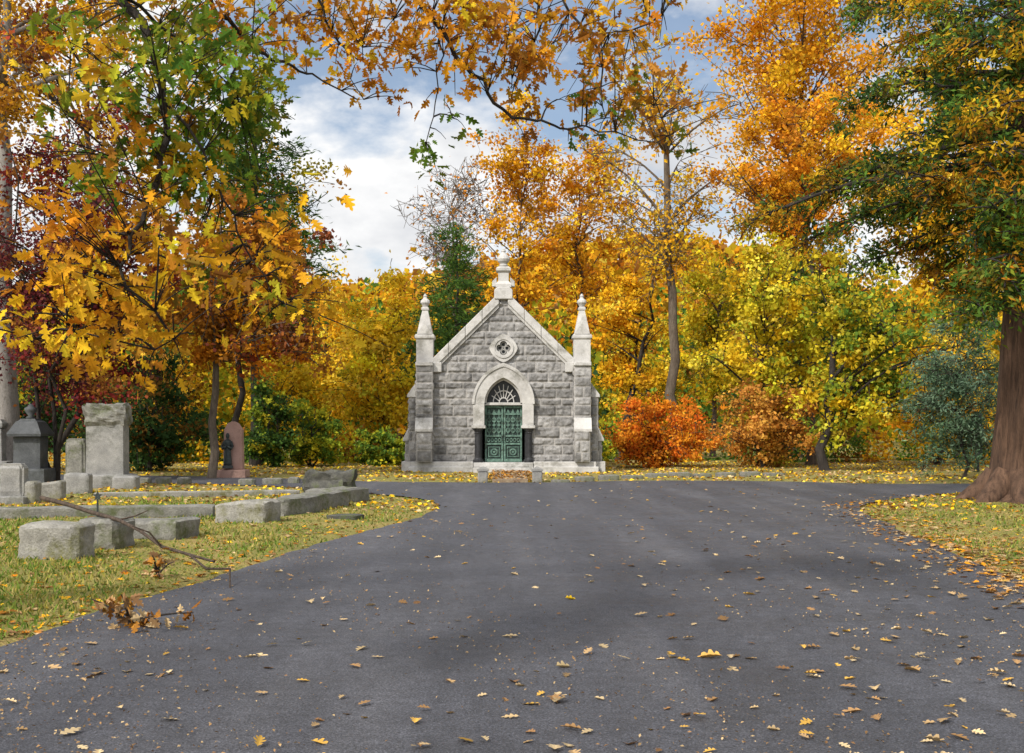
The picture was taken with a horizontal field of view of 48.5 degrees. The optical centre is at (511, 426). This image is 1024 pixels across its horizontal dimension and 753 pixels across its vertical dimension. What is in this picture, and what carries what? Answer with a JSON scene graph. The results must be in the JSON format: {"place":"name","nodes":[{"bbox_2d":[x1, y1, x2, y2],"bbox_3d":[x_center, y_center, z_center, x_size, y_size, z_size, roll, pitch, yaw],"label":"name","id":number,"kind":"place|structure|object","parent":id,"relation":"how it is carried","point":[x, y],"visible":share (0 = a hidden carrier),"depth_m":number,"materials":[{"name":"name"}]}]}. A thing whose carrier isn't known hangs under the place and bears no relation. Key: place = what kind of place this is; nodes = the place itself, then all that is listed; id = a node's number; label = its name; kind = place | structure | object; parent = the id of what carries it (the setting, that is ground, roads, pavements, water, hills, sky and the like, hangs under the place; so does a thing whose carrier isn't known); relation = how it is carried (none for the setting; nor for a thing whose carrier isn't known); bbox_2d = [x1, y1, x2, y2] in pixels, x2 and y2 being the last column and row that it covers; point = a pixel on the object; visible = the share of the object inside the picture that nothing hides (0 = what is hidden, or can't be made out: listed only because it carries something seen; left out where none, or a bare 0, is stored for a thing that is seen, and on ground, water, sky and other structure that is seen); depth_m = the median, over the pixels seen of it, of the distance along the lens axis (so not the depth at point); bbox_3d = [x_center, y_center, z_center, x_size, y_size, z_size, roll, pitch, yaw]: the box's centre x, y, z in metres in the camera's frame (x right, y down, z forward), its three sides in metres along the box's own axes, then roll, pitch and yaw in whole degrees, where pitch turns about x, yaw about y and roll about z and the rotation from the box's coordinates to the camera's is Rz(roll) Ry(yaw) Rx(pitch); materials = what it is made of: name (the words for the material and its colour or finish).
{"place":"outdoors","nodes":[
{"label":"outdoors","id":0,"kind":"place"},
{"bbox_2d":[24,261,916,439],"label":"hill","id":1,"kind":"structure","parent":0,"point":[556,306],"depth_m":186.22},
{"bbox_2d":[12,223,1002,438],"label":"hillside wood","id":2,"kind":"object","parent":1,"relation":"on","point":[733,249],"visible":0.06,"depth_m":194.69,"materials":[{"name":"orange plant"}]},
{"bbox_2d":[0,0,1006,290],"label":"sky","id":3,"kind":"structure","parent":0,"point":[372,141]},
{"bbox_2d":[488,469,531,482],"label":"path","id":4,"kind":"structure","parent":0,"point":[509,472],"depth_m":32.06,"materials":[{"name":"plant"}]},
{"bbox_2d":[0,475,1023,752],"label":"road","id":5,"kind":"structure","parent":0,"point":[400,679],"depth_m":7.89,"materials":[{"name":"grey asphalt"}]},
{"bbox_2d":[39,496,230,587],"bbox_3d":[-4.402,1.223,13.142,0.558,0.565,6.400,0,0,-35],"label":"fallen branch","id":6,"kind":"object","parent":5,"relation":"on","point":[153,539],"visible":0.99,"depth_m":13.32,"materials":[{"name":"brown wood"}]},
{"bbox_2d":[0,511,1023,752],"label":"leaf crumbs","id":7,"kind":"object","parent":5,"relation":"on","point":[866,731],"visible":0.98,"depth_m":7.20,"materials":[{"name":"brown plant"}]},
{"bbox_2d":[556,661,568,666],"bbox_3d":[0.330,1.486,7.049,0.126,0.062,0.098,0,0,0],"label":"fallen leaf","id":8,"kind":"object","parent":5,"relation":"on","point":[562,664],"visible":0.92,"depth_m":7.04,"materials":[{"name":"beige plant"}]},
{"bbox_2d":[697,649,720,656],"bbox_3d":[1.269,1.471,7.341,0.120,0.054,0.128,0,0,-31],"label":"fallen leaf","id":9,"kind":"object","parent":5,"relation":"on","point":[710,653],"visible":1,"depth_m":7.34,"materials":[{"name":"yellow plant"}]},
{"bbox_2d":[904,665,920,670],"bbox_3d":[2.434,1.468,6.923,0.106,0.039,0.100,0,0,27],"label":"fallen leaf","id":10,"kind":"object","parent":5,"relation":"on","point":[912,668],"visible":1,"depth_m":6.92,"materials":[{"name":"plant"}]},
{"bbox_2d":[824,494,1023,607],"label":"edge leaves","id":11,"kind":"object","parent":5,"relation":"on","point":[995,570],"visible":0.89,"depth_m":13.80,"materials":[{"name":"yellow plant"}]},
{"bbox_2d":[0,439,1023,646],"bbox_3d":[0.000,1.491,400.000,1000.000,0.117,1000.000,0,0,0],"label":"ground","id":12,"kind":"structure","parent":0,"point":[44,627],"depth_m":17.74,"materials":[{"name":"green plant"}]},
{"bbox_2d":[0,419,12,465],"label":"monument","id":13,"kind":"object","parent":12,"relation":"on","point":[3,424],"visible":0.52,"depth_m":34.48,"materials":[{"name":"grey stone"}]},
{"bbox_2d":[0,463,27,503],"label":"headstone","id":14,"kind":"object","parent":12,"relation":"on","point":[13,477],"visible":0.78,"depth_m":21.84,"materials":[{"name":"grey stone"}]},
{"bbox_2d":[7,404,55,482],"bbox_3d":[-12.852,0.464,30.383,1.060,2.165,0.905,0,0,0],"label":"monument","id":15,"kind":"object","parent":12,"relation":"on","point":[30,443],"visible":0.73,"depth_m":30.11,"materials":[{"name":"grey stone"}]},
{"bbox_2d":[23,480,41,503],"bbox_3d":[-9.455,1.298,22.055,0.566,0.512,0.364,0,0,0],"label":"grave marker","id":16,"kind":"object","parent":12,"relation":"on","point":[32,490],"visible":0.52,"depth_m":21.90,"materials":[{"name":"stone"}]},
{"bbox_2d":[16,352,83,458],"bbox_3d":[-16.603,-0.834,39.080,5.887,4.824,5.077,0,0,0],"label":"dark evergreen","id":17,"kind":"object","parent":12,"relation":"on","point":[45,417],"visible":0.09,"depth_m":38.85,"materials":[{"name":"green plant"}]},
{"bbox_2d":[41,480,65,498],"bbox_3d":[-9.294,1.312,22.950,0.507,0.475,0.312,0,0,0],"label":"grave marker","id":18,"kind":"object","parent":12,"relation":"on","point":[55,489],"visible":0.59,"depth_m":22.80,"materials":[{"name":"stone"}]},
{"bbox_2d":[18,520,95,559],"bbox_3d":[-5.070,1.301,12.675,0.735,0.511,0.496,0,0,6],"label":"border stone","id":19,"kind":"object","parent":12,"relation":"on","point":[55,539],"visible":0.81,"depth_m":12.47,"materials":[{"name":"stone"}]},
{"bbox_2d":[0,0,134,460],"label":"pale tree","id":20,"kind":"object","parent":12,"relation":"on","point":[14,109],"visible":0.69,"depth_m":34.80,"materials":[{"name":"orange plant"}]},
{"bbox_2d":[65,438,85,472],"bbox_3d":[-10.614,0.913,27.717,0.630,1.270,0.505,0,0,0],"label":"headstone","id":21,"kind":"object","parent":12,"relation":"on","point":[75,459],"visible":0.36,"depth_m":27.61,"materials":[{"name":"grey stone"}]},
{"bbox_2d":[64,473,92,493],"bbox_3d":[-9.550,1.279,25.047,0.567,0.541,0.318,0,0,0],"label":"grave marker","id":22,"kind":"object","parent":12,"relation":"on","point":[78,483],"visible":0.73,"depth_m":24.90,"materials":[{"name":"grey stone"}]},
{"bbox_2d":[93,491,102,516],"bbox_3d":[-5.192,1.177,14.250,0.118,0.747,0.028,0,0,0],"label":"grave flag holder","id":23,"kind":"object","parent":12,"relation":"on","point":[97,495],"visible":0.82,"depth_m":14.24,"materials":[{"name":"grey metal"}]},
{"bbox_2d":[0,71,198,480],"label":"maroon maple","id":24,"kind":"object","parent":12,"relation":"on","point":[101,387],"visible":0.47,"depth_m":30.36,"materials":[{"name":"red plant"}]},
{"bbox_2d":[0,0,207,437],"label":"autumn tree","id":25,"kind":"object","parent":12,"relation":"on","point":[49,51],"visible":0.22,"depth_m":41.22,"materials":[{"name":"orange plant"}]},
{"bbox_2d":[79,516,134,549],"bbox_3d":[-5.019,1.340,14.098,0.594,0.453,0.632,0,0,6],"label":"border stone","id":26,"kind":"object","parent":12,"relation":"on","point":[110,534],"visible":0.52,"depth_m":13.82,"materials":[{"name":"grey stone"}]},
{"bbox_2d":[0,504,214,518],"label":"stone kerb","id":27,"kind":"structure","parent":12,"relation":"on","point":[154,511],"depth_m":18.54,"materials":[{"name":"grey stone"}]},
{"bbox_2d":[82,403,137,488],"bbox_3d":[-9.729,0.477,27.372,1.261,2.127,0.767,0,0,0],"label":"headstone","id":28,"kind":"object","parent":12,"relation":"on","point":[107,442],"visible":0.78,"depth_m":27.15,"materials":[{"name":"grey stone"}]},
{"bbox_2d":[112,475,139,488],"bbox_3d":[-9.129,1.350,26.916,0.565,0.390,0.364,0,0,0],"label":"grave marker","id":29,"kind":"object","parent":12,"relation":"on","point":[127,482],"visible":0.77,"depth_m":26.75,"materials":[{"name":"grey stone"}]},
{"bbox_2d":[140,477,151,483],"bbox_3d":[-9.362,1.413,29.027,0.290,0.256,0.307,0,0,0],"label":"stone stub","id":30,"kind":"object","parent":12,"relation":"on","point":[145,479],"visible":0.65,"depth_m":28.90,"materials":[{"name":"grey stone"}]},
{"bbox_2d":[91,592,201,632],"bbox_3d":[-2.725,1.389,8.509,0.629,0.348,0.575,0,0,35],"label":"fallen twig","id":31,"kind":"object","parent":12,"relation":"on","point":[132,619],"visible":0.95,"depth_m":8.45,"materials":[{"name":"brown plant"}]},
{"bbox_2d":[76,338,224,471],"bbox_3d":[-11.868,-0.677,37.372,5.379,4.493,4.427,0,0,20],"label":"dark evergreen","id":32,"kind":"object","parent":12,"relation":"on","point":[158,433],"visible":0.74,"depth_m":36.39,"materials":[{"name":"green plant"}]},
{"bbox_2d":[142,545,175,578],"bbox_3d":[-3.458,1.352,11.164,0.369,0.383,0.269,0,0,43],"label":"fallen twig","id":33,"kind":"object","parent":12,"relation":"on","point":[161,562],"visible":0.97,"depth_m":11.19,"materials":[{"name":"brown plant"}]},
{"bbox_2d":[155,477,171,483],"bbox_3d":[-8.896,1.410,29.031,0.372,0.252,0.312,0,0,0],"label":"stone stub","id":34,"kind":"object","parent":12,"relation":"on","point":[162,480],"visible":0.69,"depth_m":28.88,"materials":[{"name":"grey stone"}]},
{"bbox_2d":[133,516,200,539],"bbox_3d":[-4.732,1.389,15.288,0.948,0.359,0.742,0,0,14],"label":"border stone","id":35,"kind":"object","parent":12,"relation":"on","point":[178,528],"visible":0.65,"depth_m":14.97,"materials":[{"name":"grey stone"}]},
{"bbox_2d":[119,296,239,460],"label":"autumn tree","id":36,"kind":"object","parent":12,"relation":"on","point":[197,370],"visible":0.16,"depth_m":45.77,"materials":[{"name":"orange plant"}]},
{"bbox_2d":[177,477,191,483],"bbox_3d":[-8.473,1.425,29.418,0.331,0.254,0.308,0,0,0],"label":"stone stub","id":37,"kind":"object","parent":12,"relation":"on","point":[184,480],"visible":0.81,"depth_m":29.27,"materials":[{"name":"grey stone"}]},
{"bbox_2d":[93,489,299,496],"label":"stone kerb","id":38,"kind":"structure","parent":12,"relation":"on","point":[232,493],"depth_m":23.93,"materials":[{"name":"stone"}]},
{"bbox_2d":[217,421,249,477],"bbox_3d":[-8.239,0.715,33.625,0.856,1.759,0.610,0,0,0],"label":"headstone","id":39,"kind":"object","parent":12,"relation":"on","point":[234,430],"visible":0.77,"depth_m":33.52,"materials":[{"name":"pink stone"}]},
{"bbox_2d":[221,433,233,467],"bbox_3d":[-8.350,0.697,33.404,0.356,1.037,0.307,0,0,22],"label":"statue","id":40,"kind":"object","parent":39,"relation":"on","point":[227,446],"visible":1,"depth_m":33.34,"materials":[{"name":"brown metal"}]},
{"bbox_2d":[132,184,345,477],"bbox_3d":[-8.139,-2.681,32.739,6.645,8.642,5.412,0,0,0],"label":"brown oak","id":41,"kind":"object","parent":12,"relation":"on","point":[281,336],"visible":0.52,"depth_m":32.47,"materials":[{"name":"beige plant"}]},
{"bbox_2d":[238,479,255,485],"bbox_3d":[-6.850,1.462,29.419,0.416,0.257,0.316,0,0,0],"label":"stone stub","id":42,"kind":"object","parent":12,"relation":"on","point":[244,482],"visible":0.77,"depth_m":29.27,"materials":[{"name":"grey stone"}]},
{"bbox_2d":[215,498,280,522],"bbox_3d":[-4.053,1.329,17.479,0.922,0.445,0.640,0,0,17],"label":"border stone","id":43,"kind":"object","parent":12,"relation":"on","point":[260,510],"visible":0.76,"depth_m":17.22,"materials":[{"name":"stone"}]},
{"bbox_2d":[152,72,361,465],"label":"pine tree","id":44,"kind":"object","parent":12,"relation":"on","point":[232,169],"visible":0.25,"depth_m":42.78,"materials":[{"name":"green plant"}]},
{"bbox_2d":[177,132,350,421],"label":"autumn tree","id":45,"kind":"object","parent":12,"relation":"on","point":[238,409],"visible":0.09,"depth_m":45.91,"materials":[{"name":"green plant"}]},
{"bbox_2d":[262,478,282,483],"bbox_3d":[-6.269,1.465,29.826,0.503,0.258,0.317,0,0,0],"label":"stone stub","id":46,"kind":"object","parent":12,"relation":"on","point":[272,480],"visible":0.74,"depth_m":29.68,"materials":[{"name":"grey stone"}]},
{"bbox_2d":[242,372,313,466],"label":"green shrub","id":47,"kind":"object","parent":12,"relation":"on","point":[271,413],"visible":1,"depth_m":40.57,"materials":[{"name":"green plant"}]},
{"bbox_2d":[227,346,344,450],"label":"autumn tree","id":48,"kind":"object","parent":12,"relation":"on","point":[299,378],"visible":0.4,"depth_m":49.40,"materials":[{"name":"yellow plant"}]},
{"bbox_2d":[288,477,299,482],"bbox_3d":[-5.792,1.459,30.238,0.302,0.262,0.312,0,0,0],"label":"stone stub","id":49,"kind":"object","parent":12,"relation":"on","point":[293,479],"visible":0.73,"depth_m":30.09,"materials":[{"name":"grey stone"}]},
{"bbox_2d":[277,494,322,515],"bbox_3d":[-3.791,1.365,19.277,0.692,0.417,1.236,0,0,23],"label":"border stone","id":50,"kind":"object","parent":12,"relation":"on","point":[295,505],"visible":0.5,"depth_m":19.08,"materials":[{"name":"grey stone"}]},
{"bbox_2d":[236,255,386,455],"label":"autumn tree","id":51,"kind":"object","parent":12,"relation":"on","point":[331,336],"visible":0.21,"depth_m":57.12,"materials":[{"name":"yellow plant"}]},
{"bbox_2d":[278,490,348,509],"bbox_3d":[-3.580,1.367,20.581,0.772,0.417,1.453,0,0,23],"label":"border stone","id":52,"kind":"object","parent":12,"relation":"on","point":[335,498],"visible":0.4,"depth_m":20.57,"materials":[{"name":"grey stone"}]},
{"bbox_2d":[285,396,346,465],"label":"green shrub","id":53,"kind":"object","parent":12,"relation":"on","point":[321,444],"visible":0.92,"depth_m":42.60,"materials":[{"name":"green plant"}]},
{"bbox_2d":[302,469,357,492],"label":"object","id":54,"kind":"structure","parent":12,"relation":"on","point":[314,478],"depth_m":24.93,"materials":[{"name":"stone"}]},
{"bbox_2d":[305,486,369,501],"bbox_3d":[-3.417,1.369,22.300,0.779,0.378,1.336,0,0,26],"label":"border stone","id":55,"kind":"object","parent":12,"relation":"on","point":[357,494],"visible":0.42,"depth_m":22.26,"materials":[{"name":"grey stone"}]},
{"bbox_2d":[327,513,363,519],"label":"flat slab","id":56,"kind":"structure","parent":12,"relation":"on","point":[353,516],"depth_m":17.79,"materials":[{"name":"stone"}]},
{"bbox_2d":[0,0,733,401],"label":"oak tree","id":57,"kind":"object","parent":12,"relation":"on","point":[160,186],"visible":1,"depth_m":6.11,"materials":[{"name":"brown plant"}]},
{"bbox_2d":[337,424,404,465],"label":"shrub","id":58,"kind":"object","parent":12,"relation":"on","point":[390,450],"visible":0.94,"depth_m":42.59,"materials":[{"name":"green plant"}]},
{"bbox_2d":[327,250,430,444],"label":"autumn tree","id":59,"kind":"object","parent":12,"relation":"on","point":[386,401],"visible":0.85,"depth_m":50.69,"materials":[{"name":"yellow plant"}]},
{"bbox_2d":[390,222,497,383],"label":"pine tree","id":60,"kind":"object","parent":12,"relation":"on","point":[460,266],"visible":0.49,"depth_m":52.57,"materials":[{"name":"green plant"}]},
{"bbox_2d":[386,128,518,315],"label":"bare tree","id":61,"kind":"object","parent":12,"relation":"on","point":[452,210],"visible":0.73,"depth_m":61.18,"materials":[{"name":"beige plant"}]},
{"bbox_2d":[477,466,488,481],"bbox_3d":[-0.788,1.317,30.750,0.311,0.494,0.311,0,0,0],"label":"stone post","id":62,"kind":"object","parent":12,"relation":"on","point":[482,473],"visible":0.82,"depth_m":30.61,"materials":[{"name":"grey stone"}]},
{"bbox_2d":[401,249,604,472],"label":"mausoleum","id":63,"kind":"structure","parent":12,"relation":"on","point":[502,382],"depth_m":37.25,"materials":[{"name":"stone"}]},
{"bbox_2d":[485,406,502,461],"bbox_3d":[-0.590,0.222,37.440,0.600,1.855,0.140,0,0,0],"label":"door","id":64,"kind":"structure","parent":63,"relation":"in","point":[493,414],"depth_m":37.42,"materials":[{"name":"green metal"}]},
{"bbox_2d":[489,334,516,361],"bbox_3d":[-0.280,-2.580,37.280,0.920,0.920,0.280,0,0,0],"label":"rose window","id":65,"kind":"structure","parent":63,"relation":"in","point":[503,347],"depth_m":37.17,"materials":[{"name":"stone"}]},
{"bbox_2d":[504,406,521,461],"bbox_3d":[0.030,0.222,37.440,0.600,1.855,0.140,0,0,0],"label":"door","id":66,"kind":"structure","parent":63,"relation":"in","point":[512,414],"depth_m":37.42,"materials":[{"name":"green metal"}]},
{"bbox_2d":[13,247,1001,445],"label":"distant wood","id":67,"kind":"object","parent":12,"relation":"on","point":[227,412],"visible":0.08,"depth_m":87.70,"materials":[{"name":"yellow plant"}]},
{"bbox_2d":[0,460,1020,511],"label":"lawn leaves","id":68,"kind":"object","parent":12,"relation":"on","point":[358,466],"visible":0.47,"depth_m":33.91,"materials":[{"name":"yellow plant"}]},
{"bbox_2d":[0,496,1023,639],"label":"verge leaves","id":69,"kind":"object","parent":12,"relation":"on","point":[87,610],"visible":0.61,"depth_m":12.98,"materials":[{"name":"yellow plant"}]},
{"bbox_2d":[48,409,993,463],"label":"undergrowth","id":70,"kind":"object","parent":12,"relation":"on","point":[200,450],"visible":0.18,"depth_m":48.16,"materials":[{"name":"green plant"}]},
{"bbox_2d":[461,84,597,325],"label":"autumn tree","id":71,"kind":"object","parent":12,"relation":"on","point":[512,168],"visible":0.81,"depth_m":59.42,"materials":[{"name":"brown plant"}]},
{"bbox_2d":[531,466,542,481],"bbox_3d":[0.681,1.317,30.750,0.311,0.494,0.311,0,0,0],"label":"stone post","id":72,"kind":"object","parent":12,"relation":"on","point":[536,473],"visible":0.81,"depth_m":30.61,"materials":[{"name":"grey stone"}]},
{"bbox_2d":[551,479,569,481],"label":"edging stone","id":73,"kind":"object","parent":12,"relation":"on","point":[561,480],"visible":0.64,"depth_m":30.51,"materials":[{"name":"grey stone"}]},
{"bbox_2d":[502,116,647,342],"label":"autumn tree","id":74,"kind":"object","parent":12,"relation":"on","point":[574,186],"visible":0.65,"depth_m":62.76,"materials":[{"name":"brown plant"}]},
{"bbox_2d":[574,476,594,481],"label":"edging stone","id":75,"kind":"object","parent":12,"relation":"on","point":[585,478],"visible":0.77,"depth_m":31.14,"materials":[{"name":"grey stone"}]},
{"bbox_2d":[598,474,618,479],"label":"edging stone","id":76,"kind":"object","parent":12,"relation":"on","point":[609,477],"visible":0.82,"depth_m":31.77,"materials":[{"name":"grey stone"}]},
{"bbox_2d":[568,271,668,459],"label":"autumn tree","id":77,"kind":"object","parent":12,"relation":"on","point":[613,317],"visible":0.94,"depth_m":49.57,"materials":[{"name":"yellow plant"}]},
{"bbox_2d":[621,475,643,478],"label":"edging stone","id":78,"kind":"object","parent":12,"relation":"on","point":[631,476],"visible":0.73,"depth_m":32.34,"materials":[{"name":"grey stone"}]},
{"bbox_2d":[599,313,706,432],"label":"autumn tree","id":79,"kind":"object","parent":12,"relation":"on","point":[662,369],"visible":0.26,"depth_m":57.34,"materials":[{"name":"yellow plant"}]},
{"bbox_2d":[645,473,667,477],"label":"edging stone","id":80,"kind":"object","parent":12,"relation":"on","point":[652,475],"visible":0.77,"depth_m":32.81,"materials":[{"name":"grey stone"}]},
{"bbox_2d":[599,391,727,467],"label":"red shrub","id":81,"kind":"object","parent":12,"relation":"on","point":[641,442],"visible":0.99,"depth_m":40.80,"materials":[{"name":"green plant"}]},
{"bbox_2d":[557,24,780,460],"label":"bare tree","id":82,"kind":"object","parent":12,"relation":"on","point":[667,249],"visible":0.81,"depth_m":47.86,"materials":[{"name":"orange plant"}]},
{"bbox_2d":[668,472,691,477],"bbox_3d":[4.924,1.439,33.302,0.674,0.237,0.310,0,0,1],"label":"edging stone","id":83,"kind":"object","parent":12,"relation":"on","point":[685,474],"visible":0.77,"depth_m":33.15,"materials":[{"name":"grey stone"}]},
{"bbox_2d":[692,473,711,477],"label":"edging stone","id":84,"kind":"object","parent":12,"relation":"on","point":[702,474],"visible":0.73,"depth_m":33.38,"materials":[{"name":"grey stone"}]},
{"bbox_2d":[657,233,771,456],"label":"autumn tree","id":85,"kind":"object","parent":12,"relation":"on","point":[712,318],"visible":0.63,"depth_m":55.68,"materials":[{"name":"yellow plant"}]},
{"bbox_2d":[715,472,735,476],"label":"edging stone","id":86,"kind":"object","parent":12,"relation":"on","point":[719,474],"visible":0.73,"depth_m":33.49,"materials":[{"name":"grey stone"}]},
{"bbox_2d":[739,471,760,476],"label":"edging stone","id":87,"kind":"object","parent":12,"relation":"on","point":[749,473],"visible":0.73,"depth_m":33.51,"materials":[{"name":"grey stone"}]},
{"bbox_2d":[685,219,834,465],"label":"autumn tree","id":88,"kind":"object","parent":12,"relation":"on","point":[765,308],"visible":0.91,"depth_m":41.38,"materials":[{"name":"yellow plant"}]},
{"bbox_2d":[699,376,828,467],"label":"brown shrub","id":89,"kind":"object","parent":12,"relation":"on","point":[765,433],"visible":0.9,"depth_m":40.50,"materials":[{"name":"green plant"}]},
{"bbox_2d":[762,472,784,475],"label":"edging stone","id":90,"kind":"object","parent":12,"relation":"on","point":[770,474],"visible":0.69,"depth_m":33.48,"materials":[{"name":"grey stone"}]},
{"bbox_2d":[674,0,905,457],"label":"autumn tree","id":91,"kind":"object","parent":12,"relation":"on","point":[798,59],"visible":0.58,"depth_m":52.73,"materials":[{"name":"brown plant"}]},
{"bbox_2d":[705,225,875,461],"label":"autumn tree","id":92,"kind":"object","parent":12,"relation":"on","point":[859,440],"visible":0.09,"depth_m":47.58,"materials":[{"name":"yellow plant"}]},
{"bbox_2d":[687,69,914,464],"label":"autumn tree","id":93,"kind":"object","parent":12,"relation":"on","point":[791,141],"visible":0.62,"depth_m":43.33,"materials":[{"name":"brown plant"}]},
{"bbox_2d":[716,0,1023,503],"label":"cedar tree","id":94,"kind":"object","parent":12,"relation":"on","point":[995,242],"visible":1,"depth_m":22.16,"materials":[{"name":"green plant"}]},
{"bbox_2d":[772,223,989,470],"bbox_3d":[12.205,-2.721,37.608,7.068,8.564,5.425,0,0,24],"label":"autumn tree","id":95,"kind":"object","parent":12,"relation":"on","point":[845,397],"visible":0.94,"depth_m":37.17,"materials":[{"name":"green plant"}]},
{"bbox_2d":[840,23,1005,463],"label":"autumn tree","id":96,"kind":"object","parent":12,"relation":"on","point":[917,283],"visible":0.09,"depth_m":45.79,"materials":[{"name":"yellow plant"}]},
{"bbox_2d":[863,316,999,465],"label":"autumn tree","id":97,"kind":"object","parent":12,"relation":"on","point":[905,425],"visible":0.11,"depth_m":43.15,"materials":[{"name":"green plant"}]},
{"bbox_2d":[875,301,1001,478],"bbox_3d":[12.517,-1.123,32.092,4.156,5.323,4.957,0,0,36],"label":"young hemlock","id":98,"kind":"object","parent":12,"relation":"on","point":[940,378],"visible":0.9,"depth_m":31.77,"materials":[{"name":"green plant"}]},
{"bbox_2d":[974,413,982,471],"bbox_3d":[14.964,0.526,36.521,0.260,2.050,0.118,0,0,0],"label":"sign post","id":99,"kind":"object","parent":12,"relation":"on","point":[980,448],"visible":0.02,"depth_m":36.47,"materials":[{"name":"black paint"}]}
]}

